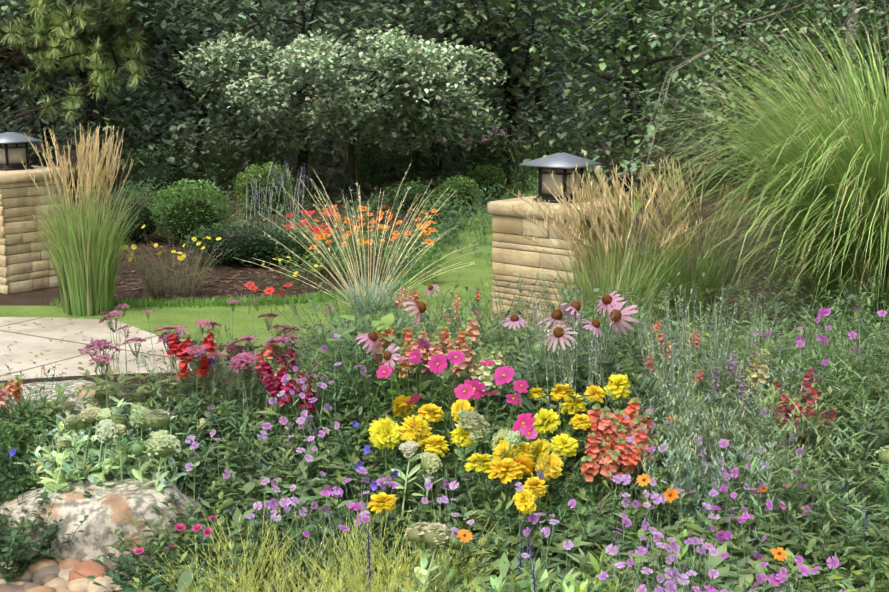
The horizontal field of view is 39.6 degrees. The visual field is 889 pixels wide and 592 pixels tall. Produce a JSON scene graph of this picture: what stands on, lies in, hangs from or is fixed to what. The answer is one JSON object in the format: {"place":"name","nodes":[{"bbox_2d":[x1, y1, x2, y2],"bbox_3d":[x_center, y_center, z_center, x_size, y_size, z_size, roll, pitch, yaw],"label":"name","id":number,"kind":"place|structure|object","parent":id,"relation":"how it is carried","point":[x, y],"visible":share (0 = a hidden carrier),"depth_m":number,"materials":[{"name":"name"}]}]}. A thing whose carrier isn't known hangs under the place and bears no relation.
{"place":"outdoors","nodes":[
{"label":"outdoors","id":0,"kind":"place"},
{"bbox_2d":[0,317,191,380],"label":"concrete path","id":1,"kind":"structure","parent":0,"point":[31,336],"depth_m":8.40,"materials":[{"name":"beige concrete"}]},
{"bbox_2d":[0,180,651,346],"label":"lawn","id":2,"kind":"structure","parent":0,"point":[470,275],"depth_m":9.75,"materials":[{"name":"green plant"}]},
{"bbox_2d":[0,0,888,591],"bbox_3d":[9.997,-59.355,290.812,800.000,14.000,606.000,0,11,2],"label":"ground","id":3,"kind":"structure","parent":0,"point":[36,296],"depth_m":17.56,"materials":[{"name":"brown soil"}]},
{"bbox_2d":[0,554,145,591],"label":"river rocks","id":4,"kind":"object","parent":3,"relation":"on","point":[53,575],"visible":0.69,"depth_m":3.89,"materials":[{"name":"beige stone"}]},
{"bbox_2d":[0,380,208,574],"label":"boulders","id":5,"kind":"object","parent":3,"relation":"on","point":[106,508],"visible":0.31,"depth_m":4.02,"materials":[{"name":"beige stone"}]},
{"bbox_2d":[0,165,632,339],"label":"stone pillars","id":6,"kind":"structure","parent":3,"relation":"on","point":[25,265],"depth_m":8.19,"materials":[{"name":"stone"}]},
{"bbox_2d":[0,130,587,203],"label":"lantern frame","id":7,"kind":"object","parent":6,"relation":"on","point":[547,197],"visible":0.5,"depth_m":8.15,"materials":[{"name":"black metal"}]},
{"bbox_2d":[0,144,580,194],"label":"lantern glass","id":8,"kind":"object","parent":7,"relation":"in","point":[14,154],"visible":0.6,"depth_m":8.13,"materials":[{"name":"glass"}]},
{"bbox_2d":[0,132,601,168],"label":"lantern roof","id":9,"kind":"structure","parent":7,"relation":"on","point":[558,160],"depth_m":8.08,"materials":[{"name":"grey metal"}]},
{"bbox_2d":[4,120,754,379],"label":"dry grass","id":10,"kind":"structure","parent":3,"relation":"on","point":[94,154],"depth_m":8.42,"materials":[{"name":"beige plant"}]},
{"bbox_2d":[0,125,888,591],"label":"foliage","id":11,"kind":"object","parent":3,"relation":"on","point":[252,555],"visible":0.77,"depth_m":4.27,"materials":[{"name":"green plant"}]},
{"bbox_2d":[0,0,888,200],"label":"tree foliage","id":12,"kind":"object","parent":3,"relation":"on","point":[120,14],"visible":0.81,"depth_m":18.47,"materials":[{"name":"green plant"}]},
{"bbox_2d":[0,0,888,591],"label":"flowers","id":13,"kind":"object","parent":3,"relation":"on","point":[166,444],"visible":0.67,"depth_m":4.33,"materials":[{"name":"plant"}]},
{"bbox_2d":[0,0,888,265],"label":"trees","id":14,"kind":"object","parent":3,"relation":"on","point":[100,104],"visible":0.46,"depth_m":18.21,"materials":[{"name":"green plant"}]},
{"bbox_2d":[9,0,888,337],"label":"grass","id":15,"kind":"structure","parent":3,"relation":"on","point":[831,190],"depth_m":7.73,"materials":[{"name":"green plant"}]}
]}

